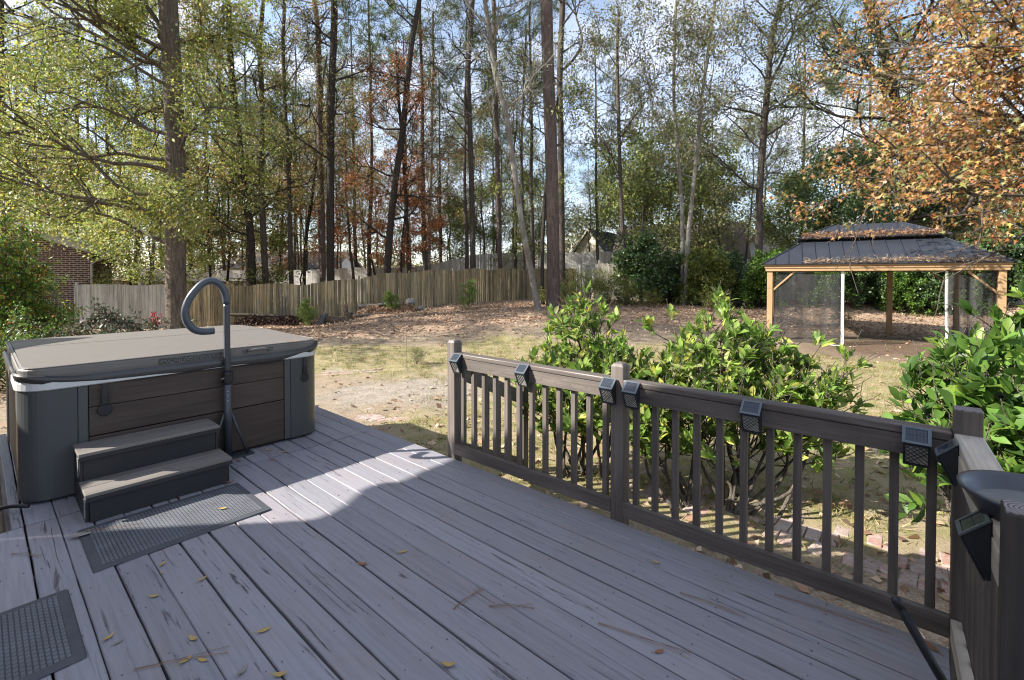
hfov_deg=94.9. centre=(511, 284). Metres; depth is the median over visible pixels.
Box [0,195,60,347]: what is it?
nandina
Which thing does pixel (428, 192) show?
leaf tree
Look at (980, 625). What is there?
deck railing
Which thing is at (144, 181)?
leaf tree
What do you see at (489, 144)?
pine tree
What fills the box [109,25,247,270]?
pine tree
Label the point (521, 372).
solar light
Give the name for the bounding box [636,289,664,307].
shrub
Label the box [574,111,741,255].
tree
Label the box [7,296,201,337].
nandina
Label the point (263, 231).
mossy tree
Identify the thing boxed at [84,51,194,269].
pine tree
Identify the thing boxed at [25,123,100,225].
leaf tree
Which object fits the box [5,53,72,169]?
pine tree
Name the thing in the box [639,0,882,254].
ash tree
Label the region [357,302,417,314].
brush heap
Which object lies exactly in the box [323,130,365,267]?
pine tree
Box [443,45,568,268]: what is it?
leaf tree
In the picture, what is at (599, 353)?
broadleaf shrub
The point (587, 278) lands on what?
shrub
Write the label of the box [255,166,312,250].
leaf tree
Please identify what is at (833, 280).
evergreen shrub
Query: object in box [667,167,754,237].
tree
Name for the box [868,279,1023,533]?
broadleaf shrub
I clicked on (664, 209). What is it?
leaf tree
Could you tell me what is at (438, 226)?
tree
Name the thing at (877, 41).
spreading oak
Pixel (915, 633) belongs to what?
black rod
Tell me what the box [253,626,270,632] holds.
fallen leaf
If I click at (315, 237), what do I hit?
tree
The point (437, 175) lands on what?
leaf tree
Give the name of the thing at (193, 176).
leaf tree
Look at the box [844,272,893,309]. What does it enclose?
evergreen shrub
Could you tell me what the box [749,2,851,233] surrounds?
pine tree
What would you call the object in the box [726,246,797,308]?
evergreen shrub
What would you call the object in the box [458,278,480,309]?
pine seedling
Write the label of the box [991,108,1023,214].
leaf tree
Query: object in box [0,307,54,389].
shrub
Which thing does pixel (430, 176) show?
pale tree
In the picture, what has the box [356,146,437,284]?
tree
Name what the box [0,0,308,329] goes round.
oak tree
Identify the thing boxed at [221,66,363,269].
leaf tree
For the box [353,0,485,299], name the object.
pine tree
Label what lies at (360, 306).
log
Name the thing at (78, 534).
fallen leaf
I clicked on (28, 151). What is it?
leaf tree
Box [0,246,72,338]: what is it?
nandina
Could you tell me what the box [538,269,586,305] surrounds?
shrub
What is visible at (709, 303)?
shrub
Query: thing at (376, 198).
leaf tree
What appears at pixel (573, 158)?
pine tree
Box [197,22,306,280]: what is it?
pine tree
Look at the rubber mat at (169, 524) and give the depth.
3.00 m
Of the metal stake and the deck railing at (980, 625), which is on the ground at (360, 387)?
the metal stake
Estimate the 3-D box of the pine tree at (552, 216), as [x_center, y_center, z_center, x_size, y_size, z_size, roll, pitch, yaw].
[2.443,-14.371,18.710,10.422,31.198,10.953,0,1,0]
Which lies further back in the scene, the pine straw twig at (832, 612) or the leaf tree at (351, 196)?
the leaf tree at (351, 196)
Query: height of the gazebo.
3.754 m
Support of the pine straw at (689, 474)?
on the ground at (360, 387)
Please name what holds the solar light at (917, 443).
attached to the deck railing at (980, 625)
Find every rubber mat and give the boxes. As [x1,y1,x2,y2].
[0,589,86,679]
[77,483,270,572]
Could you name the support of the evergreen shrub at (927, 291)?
on the ground at (360, 387)
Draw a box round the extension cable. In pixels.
[0,504,29,510]
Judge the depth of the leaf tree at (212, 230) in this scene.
54.36 m
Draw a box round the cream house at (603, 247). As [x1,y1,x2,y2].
[572,228,615,264]
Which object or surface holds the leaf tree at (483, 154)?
on the ground at (360, 387)
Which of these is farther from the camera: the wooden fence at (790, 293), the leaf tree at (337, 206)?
the leaf tree at (337, 206)
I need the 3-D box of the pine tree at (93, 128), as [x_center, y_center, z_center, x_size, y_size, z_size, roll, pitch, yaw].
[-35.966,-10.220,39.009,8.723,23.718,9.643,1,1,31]
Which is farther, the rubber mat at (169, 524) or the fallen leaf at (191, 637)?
the rubber mat at (169, 524)
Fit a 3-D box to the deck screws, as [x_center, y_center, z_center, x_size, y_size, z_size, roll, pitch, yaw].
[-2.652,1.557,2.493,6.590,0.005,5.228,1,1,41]
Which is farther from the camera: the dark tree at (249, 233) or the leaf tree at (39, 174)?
the leaf tree at (39, 174)
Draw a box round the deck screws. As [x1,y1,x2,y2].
[0,412,826,678]
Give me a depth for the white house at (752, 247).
36.08 m
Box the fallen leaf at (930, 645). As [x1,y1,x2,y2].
[925,640,941,654]
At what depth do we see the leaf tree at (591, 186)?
50.68 m
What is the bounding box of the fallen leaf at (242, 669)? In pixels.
[235,663,246,675]
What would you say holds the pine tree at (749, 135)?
on the ground at (360, 387)
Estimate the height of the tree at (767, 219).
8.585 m
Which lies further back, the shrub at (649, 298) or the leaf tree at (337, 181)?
the leaf tree at (337, 181)
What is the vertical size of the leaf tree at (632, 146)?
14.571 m
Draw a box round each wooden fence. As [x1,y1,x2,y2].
[74,282,164,328]
[112,280,272,311]
[133,251,613,302]
[186,268,575,326]
[576,263,603,297]
[598,260,1023,304]
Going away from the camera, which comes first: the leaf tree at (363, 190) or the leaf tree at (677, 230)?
the leaf tree at (677, 230)
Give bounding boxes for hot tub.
[2,325,317,501]
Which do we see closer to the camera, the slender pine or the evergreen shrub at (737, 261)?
the evergreen shrub at (737, 261)
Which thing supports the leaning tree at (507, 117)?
on the ground at (360, 387)
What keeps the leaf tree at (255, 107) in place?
on the ground at (360, 387)
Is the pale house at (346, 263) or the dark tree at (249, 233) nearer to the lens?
the dark tree at (249, 233)
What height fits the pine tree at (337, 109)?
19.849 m
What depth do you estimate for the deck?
2.38 m
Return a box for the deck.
[0,406,949,679]
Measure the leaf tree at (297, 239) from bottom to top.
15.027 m
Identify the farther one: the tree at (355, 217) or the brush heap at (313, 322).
the tree at (355, 217)
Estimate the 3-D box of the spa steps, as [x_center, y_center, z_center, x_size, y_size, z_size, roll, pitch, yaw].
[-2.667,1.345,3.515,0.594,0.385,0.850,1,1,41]
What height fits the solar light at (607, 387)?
0.172 m
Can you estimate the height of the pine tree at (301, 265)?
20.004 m
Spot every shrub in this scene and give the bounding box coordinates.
[0,301,65,385]
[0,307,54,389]
[3,311,92,377]
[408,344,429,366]
[510,280,669,481]
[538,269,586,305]
[561,266,609,302]
[583,267,632,303]
[588,280,880,519]
[606,227,679,304]
[614,274,644,306]
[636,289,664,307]
[638,248,701,304]
[675,244,741,307]
[691,247,754,306]
[696,287,733,311]
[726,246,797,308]
[796,272,856,307]
[827,305,859,327]
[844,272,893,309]
[868,272,937,316]
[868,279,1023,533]
[897,271,962,314]
[928,246,992,314]
[956,208,1023,310]
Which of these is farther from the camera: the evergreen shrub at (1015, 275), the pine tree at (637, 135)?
the pine tree at (637, 135)
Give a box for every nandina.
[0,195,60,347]
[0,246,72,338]
[0,299,88,338]
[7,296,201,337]
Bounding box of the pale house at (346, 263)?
[218,251,362,270]
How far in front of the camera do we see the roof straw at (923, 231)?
14.19 m
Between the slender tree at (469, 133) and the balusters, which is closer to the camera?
the balusters
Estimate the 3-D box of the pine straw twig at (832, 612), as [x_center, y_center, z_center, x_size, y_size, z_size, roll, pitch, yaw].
[1.505,1.555,2.234,0.450,0.004,0.052,1,1,32]
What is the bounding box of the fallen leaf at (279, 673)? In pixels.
[269,671,286,675]
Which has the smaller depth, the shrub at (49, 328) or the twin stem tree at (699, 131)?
the shrub at (49, 328)
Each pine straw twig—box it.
[85,523,141,530]
[133,646,227,670]
[453,587,484,609]
[489,602,534,608]
[598,622,689,657]
[680,592,745,616]
[774,593,888,633]
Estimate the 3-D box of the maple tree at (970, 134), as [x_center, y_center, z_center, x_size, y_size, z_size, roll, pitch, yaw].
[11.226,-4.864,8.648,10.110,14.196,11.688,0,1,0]
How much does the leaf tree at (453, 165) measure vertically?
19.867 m
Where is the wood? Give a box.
[98,196,861,280]
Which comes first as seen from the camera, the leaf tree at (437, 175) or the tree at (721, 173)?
the tree at (721, 173)
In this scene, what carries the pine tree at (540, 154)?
on the ground at (360, 387)
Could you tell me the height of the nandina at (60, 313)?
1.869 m
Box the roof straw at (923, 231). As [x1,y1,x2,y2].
[800,225,948,239]
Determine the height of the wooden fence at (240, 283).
1.852 m
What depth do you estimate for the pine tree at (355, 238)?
38.63 m
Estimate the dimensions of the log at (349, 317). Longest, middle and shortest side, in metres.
0.828 x 0.270 x 0.251 m
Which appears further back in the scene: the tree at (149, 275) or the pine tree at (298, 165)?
the pine tree at (298, 165)
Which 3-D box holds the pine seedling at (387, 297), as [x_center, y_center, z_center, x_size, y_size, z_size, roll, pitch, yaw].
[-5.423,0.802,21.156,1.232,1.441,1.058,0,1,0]
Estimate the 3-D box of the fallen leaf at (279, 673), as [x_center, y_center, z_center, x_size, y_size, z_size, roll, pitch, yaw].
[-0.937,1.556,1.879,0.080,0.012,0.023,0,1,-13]
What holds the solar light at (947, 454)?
attached to the deck railing at (980, 625)
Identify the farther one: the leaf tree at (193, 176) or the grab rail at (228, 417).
the leaf tree at (193, 176)
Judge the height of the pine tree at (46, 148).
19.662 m
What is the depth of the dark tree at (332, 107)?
25.72 m
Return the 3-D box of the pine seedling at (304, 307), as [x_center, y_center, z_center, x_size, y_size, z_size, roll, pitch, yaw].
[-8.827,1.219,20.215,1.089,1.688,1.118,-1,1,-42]
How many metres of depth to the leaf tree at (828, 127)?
33.78 m
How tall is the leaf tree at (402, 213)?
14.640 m
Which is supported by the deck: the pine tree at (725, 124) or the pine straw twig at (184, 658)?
the pine straw twig at (184, 658)
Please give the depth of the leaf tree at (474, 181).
57.45 m
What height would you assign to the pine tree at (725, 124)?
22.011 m
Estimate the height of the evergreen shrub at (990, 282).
2.961 m
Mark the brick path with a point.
(784, 525)
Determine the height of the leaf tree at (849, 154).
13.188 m
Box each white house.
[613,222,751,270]
[747,223,794,262]
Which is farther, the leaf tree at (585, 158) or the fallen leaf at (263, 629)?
the leaf tree at (585, 158)
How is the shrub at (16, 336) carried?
on the ground at (360, 387)
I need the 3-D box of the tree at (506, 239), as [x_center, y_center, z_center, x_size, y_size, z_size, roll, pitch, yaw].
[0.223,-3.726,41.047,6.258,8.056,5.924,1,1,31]
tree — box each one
[0,0,102,221]
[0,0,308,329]
[0,69,56,222]
[0,125,127,265]
[4,0,160,237]
[4,8,91,221]
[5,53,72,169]
[7,109,103,230]
[9,29,145,183]
[11,110,151,245]
[12,78,160,225]
[19,122,90,198]
[20,134,82,229]
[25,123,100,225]
[31,119,221,286]
[37,0,163,246]
[43,0,210,279]
[67,170,223,292]
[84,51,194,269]
[97,116,220,268]
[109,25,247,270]
[111,157,164,269]
[135,0,342,312]
[138,138,315,304]
[141,6,262,269]
[158,138,230,246]
[161,145,266,308]
[182,50,256,270]
[186,2,320,311]
[191,130,244,270]
[191,177,231,267]
[192,140,244,253]
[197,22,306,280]
[198,148,285,269]
[199,98,312,246]
[214,74,281,223]
[216,129,292,246]
[220,0,368,310]
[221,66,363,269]
[232,160,326,282]
[240,22,371,284]
[245,95,309,265]
[246,0,390,310]
[255,148,334,269]
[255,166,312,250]
[257,102,369,268]
[262,39,348,269]
[265,173,349,284]
[266,100,366,269]
[270,0,393,306]
[271,121,325,269]
[279,70,388,278]
[282,140,373,268]
[290,43,367,267]
[299,21,401,267]
[300,151,366,256]
[301,0,449,302]
[307,143,421,302]
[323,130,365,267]
[324,125,401,267]
[334,0,453,272]
[336,21,466,272]
[338,135,402,266]
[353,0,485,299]
[353,8,462,266]
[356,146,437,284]
[358,112,443,267]
[380,137,457,238]
[382,52,478,261]
[382,170,433,260]
[383,0,480,269]
[392,192,448,276]
[393,117,477,259]
[397,97,488,270]
[402,0,522,268]
[411,183,485,270]
[416,0,517,267]
[427,102,536,267]
[431,0,581,309]
[441,173,510,265]
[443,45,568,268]
[444,83,542,252]
[451,136,503,241]
[456,75,521,247]
[467,0,613,299]
[468,0,582,267]
[468,3,557,269]
[477,199,546,258]
[478,90,544,246]
[487,164,582,269]
[488,58,603,304]
[502,144,577,247]
[504,130,583,248]
[526,0,731,300]
[536,32,641,263]
[541,0,560,307]
[563,0,746,304]
[564,144,612,251]
[565,153,661,251]
[572,155,621,233]
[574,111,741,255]
[585,140,659,235]
[598,102,755,251]
[620,154,674,225]
[622,0,799,304]
[625,85,682,222]
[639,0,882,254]
[646,146,698,224]
[667,145,742,246]
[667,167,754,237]
[677,125,744,235]
[677,157,766,256]
[684,102,806,264]
[686,92,749,212]
[717,107,815,233]
[719,80,797,186]
[740,157,855,255]
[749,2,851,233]
[762,0,1023,322]
[763,134,903,250]
[764,115,950,255]
[771,135,841,230]
[786,64,903,224]
[817,0,944,221]
[844,127,895,223]
[865,70,957,136]
[883,137,1014,241]
[889,129,1023,238]
[930,121,1020,238]
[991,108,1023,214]
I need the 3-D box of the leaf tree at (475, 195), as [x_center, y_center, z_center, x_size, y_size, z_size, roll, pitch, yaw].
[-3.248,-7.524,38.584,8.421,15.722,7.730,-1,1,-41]
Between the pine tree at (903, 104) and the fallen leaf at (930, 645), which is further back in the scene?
the pine tree at (903, 104)
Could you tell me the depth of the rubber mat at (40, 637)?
2.06 m
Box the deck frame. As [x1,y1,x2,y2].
[0,442,166,679]
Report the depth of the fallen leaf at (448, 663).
1.93 m
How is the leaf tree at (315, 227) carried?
on the ground at (360, 387)
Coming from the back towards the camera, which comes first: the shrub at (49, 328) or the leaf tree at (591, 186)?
the leaf tree at (591, 186)
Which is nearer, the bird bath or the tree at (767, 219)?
the bird bath
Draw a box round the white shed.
[296,260,314,269]
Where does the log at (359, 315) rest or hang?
on the brush heap at (384, 308)
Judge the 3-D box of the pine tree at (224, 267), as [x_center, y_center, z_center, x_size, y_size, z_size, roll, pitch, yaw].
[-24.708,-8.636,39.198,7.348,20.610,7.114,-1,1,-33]
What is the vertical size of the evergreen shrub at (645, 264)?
3.911 m
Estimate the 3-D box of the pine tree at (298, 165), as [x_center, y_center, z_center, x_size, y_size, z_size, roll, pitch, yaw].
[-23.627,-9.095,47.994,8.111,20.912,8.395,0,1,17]
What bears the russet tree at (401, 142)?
on the ground at (360, 387)
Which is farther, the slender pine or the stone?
the slender pine
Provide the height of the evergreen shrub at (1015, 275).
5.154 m
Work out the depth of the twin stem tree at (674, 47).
20.49 m
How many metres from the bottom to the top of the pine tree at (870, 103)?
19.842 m
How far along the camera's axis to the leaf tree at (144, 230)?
48.56 m
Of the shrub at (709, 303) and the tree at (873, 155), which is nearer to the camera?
the shrub at (709, 303)
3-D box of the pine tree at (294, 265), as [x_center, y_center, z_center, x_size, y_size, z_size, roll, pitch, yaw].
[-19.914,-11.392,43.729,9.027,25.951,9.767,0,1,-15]
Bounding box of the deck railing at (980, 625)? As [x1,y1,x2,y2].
[447,339,1023,679]
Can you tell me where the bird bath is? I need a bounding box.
[956,470,1023,521]
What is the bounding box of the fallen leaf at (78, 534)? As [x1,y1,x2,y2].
[69,532,90,536]
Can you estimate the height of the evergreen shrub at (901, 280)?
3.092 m
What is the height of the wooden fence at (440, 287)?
2.827 m
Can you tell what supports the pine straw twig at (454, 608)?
on the deck
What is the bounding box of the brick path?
[322,368,949,595]
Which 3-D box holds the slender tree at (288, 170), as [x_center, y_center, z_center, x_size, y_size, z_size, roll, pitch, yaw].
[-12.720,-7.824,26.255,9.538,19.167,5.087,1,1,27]
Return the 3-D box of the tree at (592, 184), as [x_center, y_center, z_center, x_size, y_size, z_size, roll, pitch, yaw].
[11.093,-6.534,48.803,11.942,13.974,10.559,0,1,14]
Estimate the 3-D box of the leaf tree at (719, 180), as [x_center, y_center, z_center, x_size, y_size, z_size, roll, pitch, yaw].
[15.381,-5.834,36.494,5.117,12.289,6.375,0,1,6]
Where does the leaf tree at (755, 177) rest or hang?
on the ground at (360, 387)
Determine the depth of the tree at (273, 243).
26.81 m
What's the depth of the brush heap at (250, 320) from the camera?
20.23 m
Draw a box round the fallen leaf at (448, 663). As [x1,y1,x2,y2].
[442,662,455,665]
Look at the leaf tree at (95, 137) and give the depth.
37.92 m
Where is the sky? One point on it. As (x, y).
(569, 25)
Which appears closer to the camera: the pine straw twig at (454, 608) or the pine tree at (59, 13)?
the pine straw twig at (454, 608)
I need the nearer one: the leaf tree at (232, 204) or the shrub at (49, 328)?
the shrub at (49, 328)
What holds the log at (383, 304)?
on the brush heap at (384, 308)
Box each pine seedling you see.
[294,293,319,325]
[381,287,405,310]
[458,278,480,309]
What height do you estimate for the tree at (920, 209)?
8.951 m
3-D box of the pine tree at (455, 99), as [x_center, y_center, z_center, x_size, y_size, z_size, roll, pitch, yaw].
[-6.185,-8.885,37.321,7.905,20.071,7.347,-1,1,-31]
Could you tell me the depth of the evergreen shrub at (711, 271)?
20.57 m
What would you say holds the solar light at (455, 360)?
attached to the deck railing at (980, 625)
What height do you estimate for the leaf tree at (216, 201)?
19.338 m
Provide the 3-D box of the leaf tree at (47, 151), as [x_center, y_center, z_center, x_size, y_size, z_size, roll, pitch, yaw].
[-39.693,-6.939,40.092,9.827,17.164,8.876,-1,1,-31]
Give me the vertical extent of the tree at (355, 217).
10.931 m
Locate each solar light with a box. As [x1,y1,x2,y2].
[449,353,461,373]
[514,363,528,387]
[598,377,615,404]
[621,380,639,409]
[739,399,762,434]
[902,425,931,468]
[934,438,958,485]
[955,510,991,580]
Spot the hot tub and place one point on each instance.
(64, 394)
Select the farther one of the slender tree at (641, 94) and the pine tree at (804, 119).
the pine tree at (804, 119)
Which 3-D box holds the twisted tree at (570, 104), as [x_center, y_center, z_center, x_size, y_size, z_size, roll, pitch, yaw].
[1.319,-4.166,20.928,4.969,10.728,6.725,0,1,0]
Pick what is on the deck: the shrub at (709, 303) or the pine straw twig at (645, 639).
the pine straw twig at (645, 639)
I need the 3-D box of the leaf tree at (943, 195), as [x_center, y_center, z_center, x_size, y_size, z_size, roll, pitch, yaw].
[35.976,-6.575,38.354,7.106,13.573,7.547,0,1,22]
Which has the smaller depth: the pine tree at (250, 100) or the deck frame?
the deck frame
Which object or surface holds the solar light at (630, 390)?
attached to the deck railing at (980, 625)
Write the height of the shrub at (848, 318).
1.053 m
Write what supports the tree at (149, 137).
on the ground at (360, 387)
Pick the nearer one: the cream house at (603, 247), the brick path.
the brick path
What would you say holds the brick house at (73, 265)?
on the ground at (360, 387)
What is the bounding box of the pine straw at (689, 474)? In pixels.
[325,352,948,642]
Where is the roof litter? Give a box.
[804,254,1006,263]
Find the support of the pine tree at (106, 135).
on the ground at (360, 387)
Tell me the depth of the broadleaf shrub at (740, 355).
4.33 m
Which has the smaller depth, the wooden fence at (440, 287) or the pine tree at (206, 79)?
the wooden fence at (440, 287)
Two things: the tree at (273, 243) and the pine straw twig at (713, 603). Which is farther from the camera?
the tree at (273, 243)
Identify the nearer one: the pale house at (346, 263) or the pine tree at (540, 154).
the pine tree at (540, 154)
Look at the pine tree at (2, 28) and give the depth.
31.94 m
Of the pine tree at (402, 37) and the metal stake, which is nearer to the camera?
the metal stake
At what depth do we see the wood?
72.57 m
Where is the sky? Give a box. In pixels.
[4,0,1023,274]
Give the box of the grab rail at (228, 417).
[181,277,254,459]
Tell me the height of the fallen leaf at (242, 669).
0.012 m
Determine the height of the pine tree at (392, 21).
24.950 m
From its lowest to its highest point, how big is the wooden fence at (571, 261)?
4.007 m
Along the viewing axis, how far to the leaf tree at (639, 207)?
49.66 m
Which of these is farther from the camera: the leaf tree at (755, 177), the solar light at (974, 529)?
the leaf tree at (755, 177)
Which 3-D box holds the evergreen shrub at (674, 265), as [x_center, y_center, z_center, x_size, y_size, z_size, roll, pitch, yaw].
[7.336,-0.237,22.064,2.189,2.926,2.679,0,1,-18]
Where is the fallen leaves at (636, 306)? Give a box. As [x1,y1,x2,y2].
[0,298,1023,648]
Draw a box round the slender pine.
[412,0,558,268]
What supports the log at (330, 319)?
on the ground at (360, 387)
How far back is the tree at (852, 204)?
23.84 m
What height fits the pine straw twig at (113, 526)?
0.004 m
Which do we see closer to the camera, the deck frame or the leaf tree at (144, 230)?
the deck frame
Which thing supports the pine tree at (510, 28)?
on the ground at (360, 387)
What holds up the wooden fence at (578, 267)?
on the ground at (360, 387)
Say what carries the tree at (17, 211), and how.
on the ground at (360, 387)
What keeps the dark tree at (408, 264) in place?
on the ground at (360, 387)
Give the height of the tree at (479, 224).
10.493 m
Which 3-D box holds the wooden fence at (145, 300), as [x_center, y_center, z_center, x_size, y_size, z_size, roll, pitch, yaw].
[-16.158,0.924,19.689,3.749,2.054,0.119,0,1,-10]
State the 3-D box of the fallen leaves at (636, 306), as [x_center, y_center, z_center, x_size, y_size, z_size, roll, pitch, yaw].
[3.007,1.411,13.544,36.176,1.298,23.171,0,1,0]
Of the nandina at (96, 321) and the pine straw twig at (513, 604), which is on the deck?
the pine straw twig at (513, 604)
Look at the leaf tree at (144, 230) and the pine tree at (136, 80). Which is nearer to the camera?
the pine tree at (136, 80)
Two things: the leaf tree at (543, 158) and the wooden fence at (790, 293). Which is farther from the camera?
the leaf tree at (543, 158)
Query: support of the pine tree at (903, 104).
on the ground at (360, 387)
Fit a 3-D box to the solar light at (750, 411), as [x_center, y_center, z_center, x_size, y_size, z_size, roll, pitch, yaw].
[1.268,0.708,2.494,0.098,0.172,0.066,1,1,41]
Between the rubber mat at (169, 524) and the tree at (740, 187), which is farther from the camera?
the tree at (740, 187)
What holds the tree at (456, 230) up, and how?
on the ground at (360, 387)
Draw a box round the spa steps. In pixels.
[72,418,232,522]
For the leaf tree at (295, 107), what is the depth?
43.63 m
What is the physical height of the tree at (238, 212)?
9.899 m
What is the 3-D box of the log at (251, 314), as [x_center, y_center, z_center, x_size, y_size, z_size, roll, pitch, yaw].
[-10.866,1.363,20.636,2.902,0.153,0.145,2,1,-3]
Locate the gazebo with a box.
[762,221,1018,346]
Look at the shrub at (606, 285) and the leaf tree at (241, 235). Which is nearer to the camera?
the shrub at (606, 285)
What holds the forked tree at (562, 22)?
on the ground at (360, 387)
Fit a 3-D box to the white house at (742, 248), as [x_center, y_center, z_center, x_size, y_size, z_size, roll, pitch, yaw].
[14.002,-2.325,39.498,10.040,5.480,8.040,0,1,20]
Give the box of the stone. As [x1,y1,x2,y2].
[405,298,415,305]
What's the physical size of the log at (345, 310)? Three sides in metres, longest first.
1.131 x 0.278 x 0.239 m
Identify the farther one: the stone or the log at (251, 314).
the stone
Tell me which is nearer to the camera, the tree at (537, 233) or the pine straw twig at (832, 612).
the pine straw twig at (832, 612)
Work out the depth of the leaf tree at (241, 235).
51.73 m
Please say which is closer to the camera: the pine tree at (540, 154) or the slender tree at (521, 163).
the slender tree at (521, 163)
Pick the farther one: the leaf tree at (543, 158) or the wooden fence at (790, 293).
the leaf tree at (543, 158)
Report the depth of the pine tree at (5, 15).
36.32 m
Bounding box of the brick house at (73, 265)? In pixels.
[0,222,132,319]
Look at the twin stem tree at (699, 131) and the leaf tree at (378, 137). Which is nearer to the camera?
the twin stem tree at (699, 131)
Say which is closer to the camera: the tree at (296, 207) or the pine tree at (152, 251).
the tree at (296, 207)
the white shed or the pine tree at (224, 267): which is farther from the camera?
the white shed
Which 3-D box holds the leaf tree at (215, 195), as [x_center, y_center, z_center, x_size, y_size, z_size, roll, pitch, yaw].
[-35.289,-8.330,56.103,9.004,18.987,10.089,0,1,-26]
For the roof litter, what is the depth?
12.93 m
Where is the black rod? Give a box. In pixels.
[891,596,946,679]
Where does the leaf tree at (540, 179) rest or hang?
on the ground at (360, 387)
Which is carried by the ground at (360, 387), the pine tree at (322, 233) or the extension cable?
the pine tree at (322, 233)
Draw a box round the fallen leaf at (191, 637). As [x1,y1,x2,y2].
[188,634,196,639]
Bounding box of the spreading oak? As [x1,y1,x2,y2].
[708,0,1023,228]
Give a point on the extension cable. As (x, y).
(15, 506)
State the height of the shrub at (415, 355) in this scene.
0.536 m
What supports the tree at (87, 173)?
on the ground at (360, 387)
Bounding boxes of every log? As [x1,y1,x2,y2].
[230,313,298,316]
[316,313,327,324]
[326,316,345,322]
[342,306,352,318]
[347,314,352,320]
[356,312,387,316]
[358,304,386,308]
[377,301,393,305]
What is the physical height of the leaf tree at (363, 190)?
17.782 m
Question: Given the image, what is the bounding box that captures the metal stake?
[281,295,282,317]
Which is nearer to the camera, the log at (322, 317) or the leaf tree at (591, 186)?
the log at (322, 317)
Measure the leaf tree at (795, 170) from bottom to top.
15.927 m
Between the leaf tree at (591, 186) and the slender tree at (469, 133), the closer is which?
the slender tree at (469, 133)
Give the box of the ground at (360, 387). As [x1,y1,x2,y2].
[0,277,1023,649]
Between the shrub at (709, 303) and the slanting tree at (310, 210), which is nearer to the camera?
the shrub at (709, 303)
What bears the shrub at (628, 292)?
on the ground at (360, 387)
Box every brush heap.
[232,314,309,326]
[299,312,364,325]
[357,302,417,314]
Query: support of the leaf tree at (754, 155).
on the ground at (360, 387)

